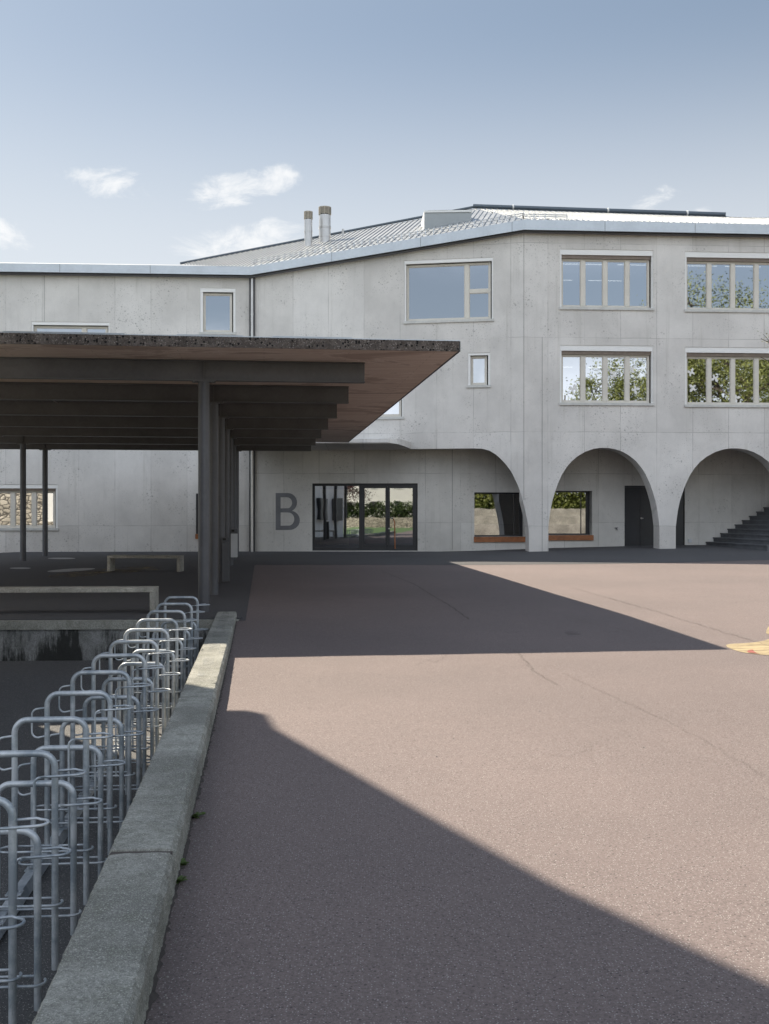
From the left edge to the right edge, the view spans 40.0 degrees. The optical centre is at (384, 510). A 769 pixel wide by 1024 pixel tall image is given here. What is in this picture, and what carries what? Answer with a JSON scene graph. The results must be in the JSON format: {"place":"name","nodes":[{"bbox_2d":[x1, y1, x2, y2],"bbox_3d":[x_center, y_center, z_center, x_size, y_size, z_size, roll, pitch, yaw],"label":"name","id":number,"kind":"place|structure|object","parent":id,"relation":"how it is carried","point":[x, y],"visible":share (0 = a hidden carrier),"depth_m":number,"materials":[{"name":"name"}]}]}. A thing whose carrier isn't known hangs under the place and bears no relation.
{"place":"outdoors","nodes":[
{"label":"outdoors","id":0,"kind":"place"},
{"bbox_2d":[0,660,193,1023],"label":"sunken yard","id":1,"kind":"structure","parent":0,"point":[27,688],"depth_m":8.68,"materials":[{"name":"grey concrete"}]},
{"bbox_2d":[0,728,131,938],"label":"base rail","id":2,"kind":"object","parent":1,"relation":"on","point":[25,883],"visible":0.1,"depth_m":6.50,"materials":[{"name":"metal"}]},
{"bbox_2d":[0,915,25,929],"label":"bicycle stand","id":3,"kind":"object","parent":2,"relation":"on","point":[23,920],"visible":1,"depth_m":4.12,"materials":[{"name":"metal"}]},
{"bbox_2d":[0,796,49,1023],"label":"bicycle stand","id":4,"kind":"object","parent":2,"relation":"on","point":[11,828],"visible":1,"depth_m":4.54,"materials":[{"name":"metal"}]},
{"bbox_2d":[0,828,71,1010],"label":"bicycle stand","id":5,"kind":"object","parent":2,"relation":"on","point":[32,835],"visible":0.81,"depth_m":4.95,"materials":[{"name":"metal"}]},
{"bbox_2d":[0,750,86,970],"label":"bicycle stand","id":6,"kind":"object","parent":2,"relation":"on","point":[54,776],"visible":0.91,"depth_m":5.36,"materials":[{"name":"metal"}]},
{"bbox_2d":[0,780,102,935],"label":"bicycle stand","id":7,"kind":"object","parent":2,"relation":"on","point":[72,805],"visible":0.81,"depth_m":5.77,"materials":[{"name":"metal"}]},
{"bbox_2d":[0,716,113,904],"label":"bicycle stand","id":8,"kind":"object","parent":2,"relation":"on","point":[13,736],"visible":0.86,"depth_m":6.17,"materials":[{"name":"metal"}]},
{"bbox_2d":[18,745,125,875],"bbox_3d":[-1.945,1.904,6.561,0.675,0.888,0.142,0,0,-4],"label":"bicycle stand","id":9,"kind":"object","parent":2,"relation":"on","point":[100,766],"visible":0.69,"depth_m":6.58,"materials":[{"name":"metal"}]},
{"bbox_2d":[31,690,133,854],"bbox_3d":[-1.991,1.765,6.971,0.675,1.148,0.142,0,0,-4],"label":"bicycle stand","id":10,"kind":"object","parent":2,"relation":"on","point":[46,805],"visible":0.87,"depth_m":6.98,"materials":[{"name":"metal"}]},
{"bbox_2d":[50,717,144,830],"bbox_3d":[-2.018,1.892,7.381,0.676,0.888,0.142,0,0,-4],"label":"bicycle stand","id":11,"kind":"object","parent":2,"relation":"on","point":[61,761],"visible":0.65,"depth_m":7.39,"materials":[{"name":"metal"}]},
{"bbox_2d":[58,670,150,811],"bbox_3d":[-2.064,1.753,7.792,0.676,1.148,0.142,0,0,-4],"label":"bicycle stand","id":12,"kind":"object","parent":2,"relation":"on","point":[72,699],"visible":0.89,"depth_m":7.80,"materials":[{"name":"metal"}]},
{"bbox_2d":[75,695,158,795],"bbox_3d":[-2.090,1.880,8.201,0.675,0.888,0.142,0,0,-4],"label":"bicycle stand","id":13,"kind":"object","parent":2,"relation":"on","point":[138,711],"visible":0.59,"depth_m":8.23,"materials":[{"name":"metal"}]},
{"bbox_2d":[80,653,163,780],"bbox_3d":[-2.136,1.741,8.612,0.675,1.148,0.142,0,0,-4],"label":"bicycle stand","id":14,"kind":"object","parent":2,"relation":"on","point":[144,668],"visible":0.77,"depth_m":8.63,"materials":[{"name":"metal"}]},
{"bbox_2d":[96,677,170,768],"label":"bicycle stand","id":15,"kind":"object","parent":2,"relation":"on","point":[103,704],"visible":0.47,"depth_m":9.03,"materials":[{"name":"metal"}]},
{"bbox_2d":[99,640,174,756],"bbox_3d":[-2.209,1.729,9.431,0.675,1.148,0.142,0,0,-4],"label":"bicycle stand","id":16,"kind":"object","parent":2,"relation":"on","point":[156,653],"visible":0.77,"depth_m":9.46,"materials":[{"name":"metal"}]},
{"bbox_2d":[108,662,180,744],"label":"bicycle stand","id":17,"kind":"object","parent":2,"relation":"on","point":[163,675],"visible":0.48,"depth_m":9.86,"materials":[{"name":"metal"}]},
{"bbox_2d":[114,628,183,734],"bbox_3d":[-2.282,1.717,10.252,0.676,1.148,0.142,0,0,-4],"label":"bicycle stand","id":18,"kind":"object","parent":2,"relation":"on","point":[167,641],"visible":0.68,"depth_m":10.27,"materials":[{"name":"metal"}]},
{"bbox_2d":[122,649,188,725],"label":"bicycle stand","id":19,"kind":"object","parent":2,"relation":"on","point":[173,661],"visible":0.38,"depth_m":10.68,"materials":[{"name":"metal"}]},
{"bbox_2d":[127,618,191,717],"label":"bicycle stand","id":20,"kind":"object","parent":2,"relation":"on","point":[137,691],"visible":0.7,"depth_m":11.10,"materials":[{"name":"metal"}]},
{"bbox_2d":[134,638,196,705],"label":"bicycle stand","id":21,"kind":"object","parent":2,"relation":"on","point":[182,648],"visible":0.38,"depth_m":11.51,"materials":[{"name":"metal"}]},
{"bbox_2d":[139,610,198,700],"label":"bicycle stand","id":22,"kind":"object","parent":2,"relation":"on","point":[184,620],"visible":0.55,"depth_m":11.91,"materials":[{"name":"metal"}]},
{"bbox_2d":[145,629,202,691],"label":"bicycle stand","id":23,"kind":"object","parent":2,"relation":"on","point":[189,639],"visible":0.37,"depth_m":12.33,"materials":[{"name":"metal"}]},
{"bbox_2d":[149,603,204,668],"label":"bicycle stand","id":24,"kind":"object","parent":2,"relation":"on","point":[191,612],"visible":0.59,"depth_m":12.73,"materials":[{"name":"metal"}]},
{"bbox_2d":[159,620,207,679],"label":"bicycle stand","id":25,"kind":"object","parent":2,"relation":"on","point":[195,630],"visible":0.37,"depth_m":13.14,"materials":[{"name":"metal"}]},
{"bbox_2d":[159,596,209,670],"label":"bicycle stand","id":26,"kind":"object","parent":2,"relation":"on","point":[197,605],"visible":0.56,"depth_m":13.55,"materials":[{"name":"metal"}]},
{"bbox_2d":[32,852,174,1023],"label":"wall","id":27,"kind":"structure","parent":1,"relation":"on","point":[107,969],"depth_m":3.51,"materials":[{"name":"grey concrete"}]},
{"bbox_2d":[0,617,241,660],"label":"retaining wall","id":28,"kind":"structure","parent":1,"relation":"on","point":[55,638],"depth_m":14.51,"materials":[{"name":"concrete"}]},
{"bbox_2d":[107,611,236,886],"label":"wall","id":29,"kind":"structure","parent":1,"relation":"on","point":[159,814],"depth_m":6.02,"materials":[{"name":"grey concrete"}]},
{"bbox_2d":[0,582,759,1019],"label":"grit","id":30,"kind":"object","parent":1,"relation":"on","point":[212,808],"visible":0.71,"depth_m":6.37,"materials":[{"name":"gravel"}]},
{"bbox_2d":[0,545,768,620],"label":"asphalt apron","id":31,"kind":"object","parent":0,"point":[168,579],"visible":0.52,"depth_m":27.93,"materials":[{"name":"grey asphalt"}]},
{"bbox_2d":[11,567,28,568],"bbox_3d":[-9.186,1.445,26.659,0.474,0.003,0.733,0,0,-34],"label":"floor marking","id":32,"kind":"object","parent":31,"relation":"on","point":[19,568],"visible":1,"depth_m":26.50,"materials":[{"name":"white paint"}]},
{"bbox_2d":[47,568,94,571],"bbox_3d":[-7.658,1.449,25.881,0.805,0.007,1.682,0,0,16],"label":"floor marking","id":33,"kind":"object","parent":31,"relation":"on","point":[70,570],"visible":1,"depth_m":25.67,"materials":[{"name":"white paint"}]},
{"bbox_2d":[48,571,102,577],"bbox_3d":[-7.042,1.459,24.311,1.015,0.014,2.617,0,0,0],"label":"floor marking","id":34,"kind":"object","parent":31,"relation":"on","point":[76,574],"visible":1,"depth_m":24.20,"materials":[{"name":"paint"}]},
{"bbox_2d":[0,586,158,613],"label":"bench","id":35,"kind":"object","parent":31,"relation":"on","point":[154,596],"visible":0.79,"depth_m":15.35,"materials":[{"name":"concrete"}]},
{"bbox_2d":[103,566,160,572],"bbox_3d":[-6.333,1.450,26.117,1.483,0.011,2.646,0,0,0],"label":"floor marking","id":36,"kind":"object","parent":31,"relation":"on","point":[145,568],"visible":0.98,"depth_m":26.53,"materials":[{"name":"paint"}]},
{"bbox_2d":[107,555,183,571],"bbox_3d":[-5.749,1.264,25.450,1.780,0.385,0.360,0,0,5],"label":"bench","id":37,"kind":"object","parent":31,"relation":"on","point":[111,563],"visible":1,"depth_m":25.34,"materials":[{"name":"concrete"}]},
{"bbox_2d":[0,331,459,611],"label":"canopy","id":38,"kind":"object","parent":31,"relation":"on","point":[218,403],"visible":0.94,"depth_m":18.68,"materials":[{"name":"wood"}]},
{"bbox_2d":[222,537,229,581],"bbox_3d":[-3.261,0.995,21.712,0.158,0.910,0.212,0,0,-6],"label":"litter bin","id":39,"kind":"object","parent":38,"relation":"attached to","point":[225,558],"visible":1,"depth_m":21.62,"materials":[{"name":"grey metal"}]},
{"bbox_2d":[231,529,237,556],"bbox_3d":[-3.955,0.845,27.823,0.183,0.750,0.212,0,0,-6],"label":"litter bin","id":40,"kind":"object","parent":38,"relation":"attached to","point":[234,542],"visible":1,"depth_m":27.73,"materials":[{"name":"grey metal"}]},
{"bbox_2d":[705,507,768,550],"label":"staircase","id":41,"kind":"structure","parent":31,"relation":"on","point":[752,533],"depth_m":37.21,"materials":[{"name":"concrete"}]},
{"bbox_2d":[0,0,768,264],"label":"sky","id":42,"kind":"structure","parent":0,"point":[164,132],"materials":[{"name":"blue"}]},
{"bbox_2d":[8,552,768,1023],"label":"pavement","id":43,"kind":"structure","parent":0,"point":[368,858],"depth_m":5.76,"materials":[{"name":"asphalt"}]},
{"bbox_2d":[144,621,236,1023],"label":"dirt strip","id":44,"kind":"object","parent":43,"relation":"on","point":[153,996],"visible":0.45,"depth_m":4.63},
{"bbox_2d":[176,875,187,883],"bbox_3d":[-0.880,1.596,4.566,0.058,0.025,0.089,0,0,0],"label":"weed","id":45,"kind":"object","parent":44,"relation":"on","point":[181,878],"visible":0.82,"depth_m":4.58,"materials":[{"name":"green plant"}]},
{"bbox_2d":[180,858,188,865],"bbox_3d":[-0.912,1.597,4.797,0.055,0.022,0.079,0,0,-29],"label":"weed","id":46,"kind":"object","parent":44,"relation":"on","point":[184,861],"visible":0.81,"depth_m":4.80,"materials":[{"name":"green plant"}]},
{"bbox_2d":[191,812,205,817],"bbox_3d":[-0.980,1.590,5.533,0.068,0.032,0.101,0,0,32],"label":"weed","id":47,"kind":"object","parent":44,"relation":"on","point":[197,814],"visible":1,"depth_m":5.53,"materials":[{"name":"green plant"}]},
{"bbox_2d":[0,204,768,552],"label":"school building","id":48,"kind":"structure","parent":43,"relation":"on","point":[598,380],"depth_m":36.70,"materials":[{"name":"concrete"}]},
{"bbox_2d":[0,484,58,530],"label":"window","id":49,"kind":"structure","parent":48,"relation":"in","point":[9,494],"depth_m":37.08,"materials":[{"name":"clear glass"}]},
{"bbox_2d":[31,322,109,332],"bbox_3d":[-11.003,-5.843,37.172,2.696,1.541,0.263,0,0,-3],"label":"window","id":50,"kind":"structure","parent":48,"relation":"in","point":[61,326],"depth_m":37.14,"materials":[{"name":"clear glass"}]},
{"bbox_2d":[195,493,197,538],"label":"window","id":51,"kind":"structure","parent":48,"relation":"in","point":[196,535],"depth_m":37.26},
{"bbox_2d":[199,288,235,334],"bbox_3d":[-5.893,-7.042,37.423,1.306,1.642,0.291,0,0,-3],"label":"window","id":52,"kind":"structure","parent":48,"relation":"in","point":[215,307],"depth_m":37.50,"materials":[{"name":"clear glass"}]},
{"bbox_2d":[378,399,403,418],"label":"window","id":53,"kind":"structure","parent":48,"relation":"in","point":[395,412],"depth_m":36.70,"materials":[{"name":"clear glass"}]},
{"bbox_2d":[403,257,493,323],"bbox_3d":[2.217,-7.538,36.419,3.123,2.181,0.589,0,0,8],"label":"window","id":54,"kind":"structure","parent":48,"relation":"in","point":[438,293],"depth_m":36.40,"materials":[{"name":"clear glass"}]},
{"bbox_2d":[467,353,490,387],"bbox_3d":[3.236,-4.794,36.143,0.830,1.191,0.305,0,0,10],"label":"window","id":55,"kind":"structure","parent":48,"relation":"in","point":[477,362],"depth_m":36.20,"materials":[{"name":"clear glass"}]},
{"bbox_2d":[474,492,524,541],"bbox_3d":[4.069,0.228,37.767,1.892,1.761,0.565,0,0,-7],"label":"window","id":56,"kind":"structure","parent":48,"relation":"in","point":[495,513],"depth_m":37.85,"materials":[{"name":"clear glass"}]},
{"bbox_2d":[548,491,593,539],"bbox_3d":[6.467,0.173,38.081,2.011,1.771,0.580,0,0,-7],"label":"window","id":57,"kind":"structure","parent":48,"relation":"in","point":[569,512],"depth_m":38.19,"materials":[{"name":"clear glass"}]},
{"bbox_2d":[559,249,653,310],"bbox_3d":[7.552,-7.856,36.058,3.280,2.056,0.280,0,0,-4],"label":"window","id":58,"kind":"structure","parent":48,"relation":"in","point":[588,281],"depth_m":36.12,"materials":[{"name":"clear glass"}]},
{"bbox_2d":[559,345,653,405],"bbox_3d":[7.552,-4.603,36.058,3.280,2.039,0.280,0,0,-4],"label":"window","id":59,"kind":"structure","parent":48,"relation":"in","point":[599,375],"depth_m":36.12,"materials":[{"name":"clear glass"}]},
{"bbox_2d":[684,252,768,312],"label":"window","id":60,"kind":"structure","parent":48,"relation":"in","point":[735,282],"depth_m":36.39,"materials":[{"name":"clear glass"}]},
{"bbox_2d":[684,347,768,407],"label":"window","id":61,"kind":"structure","parent":48,"relation":"in","point":[733,378],"depth_m":36.39,"materials":[{"name":"clear glass"}]},
{"bbox_2d":[382,571,468,618],"bbox_3d":[0.637,1.487,20.246,0.244,0.063,10.928,0,0,-7],"label":"pavement crack","id":62,"kind":"object","parent":43,"relation":"on","point":[434,596],"visible":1,"depth_m":18.18,"materials":[{"name":"black asphalt"}]},
{"bbox_2d":[565,673,766,776],"bbox_3d":[2.065,1.592,8.300,0.136,0.019,4.093,0,0,-8],"label":"pavement crack","id":63,"kind":"object","parent":43,"relation":"on","point":[675,726],"visible":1,"depth_m":7.74,"materials":[{"name":"grey asphalt"}]},
{"bbox_2d":[576,588,765,644],"bbox_3d":[4.083,1.529,15.795,0.097,0.091,9.417,0,0,-6],"label":"pavement crack","id":64,"kind":"object","parent":43,"relation":"on","point":[675,617],"visible":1,"depth_m":15.04,"materials":[{"name":"grey asphalt"}]},
{"bbox_2d":[726,639,768,654],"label":"ground painting","id":65,"kind":"object","parent":43,"relation":"on","point":[757,648],"visible":1,"depth_m":12.12,"materials":[{"name":"yellow paint"}]},
{"bbox_2d":[758,331,768,378],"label":"young tree","id":66,"kind":"object","parent":43,"relation":"on","point":[767,346],"visible":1,"depth_m":22.13,"materials":[{"name":"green plant"}]}
]}

